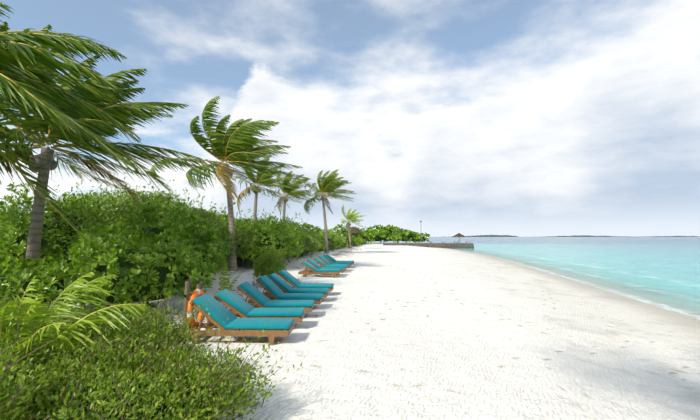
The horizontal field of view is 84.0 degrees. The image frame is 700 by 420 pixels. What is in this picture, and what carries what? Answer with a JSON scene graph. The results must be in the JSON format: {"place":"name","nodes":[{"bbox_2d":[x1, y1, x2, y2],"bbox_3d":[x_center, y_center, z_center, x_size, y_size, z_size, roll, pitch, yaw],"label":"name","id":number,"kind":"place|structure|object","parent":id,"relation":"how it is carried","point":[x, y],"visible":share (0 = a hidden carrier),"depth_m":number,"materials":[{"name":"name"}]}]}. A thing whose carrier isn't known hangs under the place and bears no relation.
{"place":"outdoors","nodes":[
{"label":"outdoors","id":0,"kind":"place"},
{"bbox_2d":[0,0,699,236],"label":"sky","id":1,"kind":"structure","parent":0,"point":[520,118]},
{"bbox_2d":[1,242,699,419],"bbox_3d":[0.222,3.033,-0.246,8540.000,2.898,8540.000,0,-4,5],"label":"sand","id":2,"kind":"structure","parent":0,"point":[448,350],"depth_m":7.30,"materials":[{"name":"white sand"}]},
{"bbox_2d":[0,2,174,235],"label":"palm","id":3,"kind":"object","parent":2,"relation":"on","point":[32,58],"visible":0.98,"depth_m":7.81,"materials":[{"name":"green plant"}]},
{"bbox_2d":[0,2,170,235],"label":"palm rachis","id":4,"kind":"object","parent":3,"relation":"attached to","point":[25,177],"visible":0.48,"depth_m":8.13,"materials":[{"name":"green plant"}]},
{"bbox_2d":[0,21,206,272],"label":"palm","id":5,"kind":"object","parent":2,"relation":"on","point":[126,112],"depth_m":10.51,"materials":[{"name":"green plant"}]},
{"bbox_2d":[0,149,144,210],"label":"dead palm leaf","id":6,"kind":"object","parent":5,"relation":"attached to","point":[86,164],"visible":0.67,"depth_m":11.62,"materials":[{"name":"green plant"}]},
{"bbox_2d":[0,26,203,211],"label":"palm rachis","id":7,"kind":"object","parent":5,"relation":"attached to","point":[43,144],"visible":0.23,"depth_m":10.70,"materials":[{"name":"green plant"}]},
{"bbox_2d":[0,212,323,419],"bbox_3d":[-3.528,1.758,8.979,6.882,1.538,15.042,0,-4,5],"label":"fine leaves","id":8,"kind":"object","parent":2,"relation":"on","point":[166,374],"visible":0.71,"depth_m":3.65,"materials":[{"name":"green plant"}]},
{"bbox_2d":[183,281,203,339],"bbox_3d":[-3.004,1.956,7.508,0.204,1.222,0.756,0,-4,0],"label":"life ring","id":9,"kind":"object","parent":2,"relation":"on","point":[197,292],"visible":0.56,"depth_m":7.25,"materials":[{"name":"orange plastic"}]},
{"bbox_2d":[0,212,424,419],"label":"hedges","id":10,"kind":"object","parent":2,"relation":"on","point":[162,271],"visible":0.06,"depth_m":9.02,"materials":[{"name":"green plant"}]},
{"bbox_2d":[0,272,141,364],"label":"young palm rachis","id":11,"kind":"object","parent":10,"relation":"on","point":[26,344],"visible":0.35,"depth_m":4.15,"materials":[{"name":"green"}]},
{"bbox_2d":[0,272,147,367],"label":"palm plant","id":12,"kind":"object","parent":10,"relation":"on","point":[42,312],"visible":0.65,"depth_m":4.14,"materials":[{"name":"green plant"}]},
{"bbox_2d":[3,172,365,251],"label":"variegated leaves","id":13,"kind":"object","parent":10,"relation":"on","point":[125,201],"visible":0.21,"depth_m":14.88,"materials":[{"name":"green plant"}]},
{"bbox_2d":[0,194,415,264],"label":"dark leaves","id":14,"kind":"object","parent":10,"relation":"on","point":[224,234],"visible":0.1,"depth_m":20.86,"materials":[{"name":"green plant"}]},
{"bbox_2d":[235,155,298,221],"bbox_3d":[-7.390,-0.722,35.085,5.203,9.830,6.114,0,-4,5],"label":"palm","id":15,"kind":"object","parent":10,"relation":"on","point":[269,181],"depth_m":34.94,"materials":[{"name":"green plant"}]},
{"bbox_2d":[237,187,289,208],"bbox_3d":[-7.835,-0.938,35.738,4.852,2.243,1.371,2,-4,-23],"label":"dead palm leaf","id":16,"kind":"object","parent":15,"relation":"attached to","point":[247,191],"visible":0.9,"depth_m":35.34,"materials":[{"name":"beige plant"}]},
{"bbox_2d":[237,167,289,203],"bbox_3d":[-7.530,-2.760,35.276,5.338,5.757,5.942,0,-4,5],"label":"palm rachis","id":17,"kind":"object","parent":15,"relation":"attached to","point":[254,184],"visible":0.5,"depth_m":35.06,"materials":[{"name":"green plant"}]},
{"bbox_2d":[248,169,318,222],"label":"palm","id":18,"kind":"object","parent":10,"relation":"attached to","point":[295,187],"depth_m":42.27,"materials":[{"name":"green plant"}]},
{"bbox_2d":[276,197,282,213],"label":"dead palm leaf","id":19,"kind":"object","parent":18,"relation":"attached to","point":[280,201],"visible":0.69,"depth_m":43.72,"materials":[{"name":"beige plant"}]},
{"bbox_2d":[259,174,310,208],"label":"palm rachis","id":20,"kind":"object","parent":18,"relation":"attached to","point":[290,192],"visible":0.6,"depth_m":42.40,"materials":[{"name":"green plant"}]},
{"bbox_2d":[0,175,429,311],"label":"bushes","id":21,"kind":"object","parent":2,"relation":"on","point":[85,256],"visible":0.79,"depth_m":11.10,"materials":[{"name":"green plant"}]},
{"bbox_2d":[150,96,308,270],"bbox_3d":[-6.283,-1.258,20.985,7.829,8.984,5.977,0,-4,5],"label":"palm","id":22,"kind":"object","parent":2,"relation":"on","point":[246,142],"depth_m":20.31,"materials":[{"name":"green plant"}]},
{"bbox_2d":[210,164,238,199],"bbox_3d":[-6.512,-1.378,20.695,1.391,2.173,5.090,1,-4,-13],"label":"dead palm leaf","id":23,"kind":"object","parent":22,"relation":"attached to","point":[222,177],"visible":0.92,"depth_m":19.20,"materials":[{"name":"beige plant"}]},
{"bbox_2d":[151,97,299,198],"bbox_3d":[-6.072,-3.029,21.117,6.240,5.466,6.119,-2,-5,30],"label":"palm rachis","id":24,"kind":"object","parent":22,"relation":"attached to","point":[223,160],"visible":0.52,"depth_m":20.50,"materials":[{"name":"green plant"}]},
{"bbox_2d":[218,265,241,291],"bbox_3d":[-3.319,1.850,10.526,0.618,0.845,0.700,0,-4,5],"label":"seedling leaf","id":25,"kind":"object","parent":2,"relation":"on","point":[221,283],"visible":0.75,"depth_m":10.58,"materials":[{"name":"green plant"}]},
{"bbox_2d":[222,262,239,289],"bbox_3d":[-3.272,1.887,10.527,0.492,0.898,0.648,0,-4,5],"label":"seedling rachis","id":26,"kind":"object","parent":2,"relation":"on","point":[227,280],"visible":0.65,"depth_m":10.66,"materials":[{"name":"green plant"}]},
{"bbox_2d":[180,293,293,344],"bbox_3d":[-2.066,2.025,7.291,1.965,0.827,0.645,0,-4,2],"label":"lounger","id":27,"kind":"object","parent":2,"relation":"on","point":[278,327],"visible":0.96,"depth_m":7.02,"materials":[{"name":"teal fabric"}]},
{"bbox_2d":[207,289,304,329],"bbox_3d":[-1.981,2.130,8.401,1.965,0.779,0.645,0,-4,-1],"label":"lounger","id":28,"kind":"object","parent":2,"relation":"on","point":[237,305],"visible":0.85,"depth_m":8.12,"materials":[{"name":"teal fabric"}]},
{"bbox_2d":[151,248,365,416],"bbox_3d":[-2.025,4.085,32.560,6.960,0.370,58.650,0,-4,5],"label":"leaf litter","id":29,"kind":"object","parent":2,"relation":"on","point":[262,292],"visible":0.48,"depth_m":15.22,"materials":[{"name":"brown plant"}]},
{"bbox_2d":[230,281,313,317],"bbox_3d":[-1.877,2.195,9.558,1.965,0.827,0.645,0,-4,-1],"label":"lounger","id":30,"kind":"object","parent":2,"relation":"on","point":[258,298],"visible":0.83,"depth_m":9.28,"materials":[{"name":"teal fabric"}]},
{"bbox_2d":[248,275,322,303],"bbox_3d":[-1.752,2.265,10.761,1.965,0.871,0.645,0,-4,3],"label":"lounger","id":31,"kind":"object","parent":2,"relation":"on","point":[271,288],"visible":0.73,"depth_m":10.52,"materials":[{"name":"teal fabric"}]},
{"bbox_2d":[264,273,328,296],"bbox_3d":[-1.653,2.364,11.906,1.965,0.827,0.645,0,-4,3],"label":"lounger","id":32,"kind":"object","parent":2,"relation":"on","point":[279,281],"visible":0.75,"depth_m":11.65,"materials":[{"name":"teal fabric"}]},
{"bbox_2d":[277,269,333,291],"bbox_3d":[-1.547,2.434,13.065,1.965,0.827,0.645,0,-4,3],"label":"lounger","id":33,"kind":"object","parent":2,"relation":"on","point":[288,277],"visible":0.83,"depth_m":12.82,"materials":[{"name":"teal fabric"}]},
{"bbox_2d":[298,260,339,277],"bbox_3d":[-1.456,2.816,18.644,1.965,0.779,0.645,0,-4,1],"label":"lounger","id":34,"kind":"object","parent":2,"relation":"on","point":[314,270],"visible":1,"depth_m":18.34,"materials":[{"name":"teal fabric"}]},
{"bbox_2d":[303,258,342,275],"bbox_3d":[-1.337,2.869,19.631,1.965,0.827,0.645,0,-4,2],"label":"lounger","id":35,"kind":"object","parent":2,"relation":"on","point":[312,263],"visible":0.48,"depth_m":19.38,"materials":[{"name":"teal fabric"}]},
{"bbox_2d":[302,169,355,252],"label":"palm","id":36,"kind":"object","parent":2,"relation":"on","point":[332,186],"depth_m":42.43,"materials":[{"name":"green plant"}]},
{"bbox_2d":[304,171,351,213],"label":"palm rachis","id":37,"kind":"object","parent":36,"relation":"attached to","point":[324,188],"visible":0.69,"depth_m":42.67,"materials":[{"name":"green plant"}]},
{"bbox_2d":[325,198,332,212],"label":"dead palm leaf","id":38,"kind":"object","parent":36,"relation":"attached to","point":[327,201],"visible":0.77,"depth_m":44.11,"materials":[{"name":"beige plant"}]},
{"bbox_2d":[313,257,346,269],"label":"lounger","id":39,"kind":"object","parent":2,"relation":"on","point":[321,263],"visible":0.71,"depth_m":20.90,"materials":[{"name":"teal fabric"}]},
{"bbox_2d":[318,255,349,270],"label":"lounger","id":40,"kind":"object","parent":2,"relation":"on","point":[323,259],"visible":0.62,"depth_m":22.00,"materials":[{"name":"teal fabric"}]},
{"bbox_2d":[323,254,351,265],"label":"lounger","id":41,"kind":"object","parent":2,"relation":"on","point":[329,259],"visible":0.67,"depth_m":23.40,"materials":[{"name":"teal fabric"}]},
{"bbox_2d":[326,254,353,264],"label":"lounger","id":42,"kind":"object","parent":2,"relation":"on","point":[331,258],"visible":0.5,"depth_m":24.42,"materials":[{"name":"teal fabric"}]},
{"bbox_2d":[341,205,366,247],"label":"palm","id":43,"kind":"object","parent":2,"relation":"on","point":[351,216],"depth_m":60.94,"materials":[{"name":"green plant"}]},
{"bbox_2d":[347,227,361,234],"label":"hut roof","id":44,"kind":"structure","parent":2,"relation":"on","point":[354,230],"depth_m":91.85,"materials":[{"name":"brown wicker"}]},
{"bbox_2d":[383,243,473,248],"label":"jetty","id":45,"kind":"object","parent":2,"relation":"on","point":[452,245],"visible":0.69,"depth_m":82.92,"materials":[{"name":"stone"}]},
{"bbox_2d":[296,258,693,419],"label":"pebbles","id":46,"kind":"object","parent":2,"relation":"on","point":[685,367],"visible":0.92,"depth_m":6.99,"materials":[{"name":"grey stone"}]},
{"bbox_2d":[453,233,464,236],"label":"jetty umbrella","id":47,"kind":"object","parent":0,"point":[458,235],"visible":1,"depth_m":84.13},
{"bbox_2d":[465,235,517,236],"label":"island","id":48,"kind":"structure","parent":0,"point":[492,236],"depth_m":2742.66,"materials":[{"name":"grey"}]},
{"bbox_2d":[367,237,699,319],"bbox_3d":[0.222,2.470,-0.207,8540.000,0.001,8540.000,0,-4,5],"label":"water","id":49,"kind":"structure","parent":0,"point":[668,267],"depth_m":43.93,"materials":[{"name":"teal liquid"}]},
{"bbox_2d":[546,235,698,236],"bbox_3d":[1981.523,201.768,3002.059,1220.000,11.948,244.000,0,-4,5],"label":"island","id":50,"kind":"structure","parent":0,"point":[617,236],"depth_m":2905.80,"materials":[{"name":"grey"}]}
]}

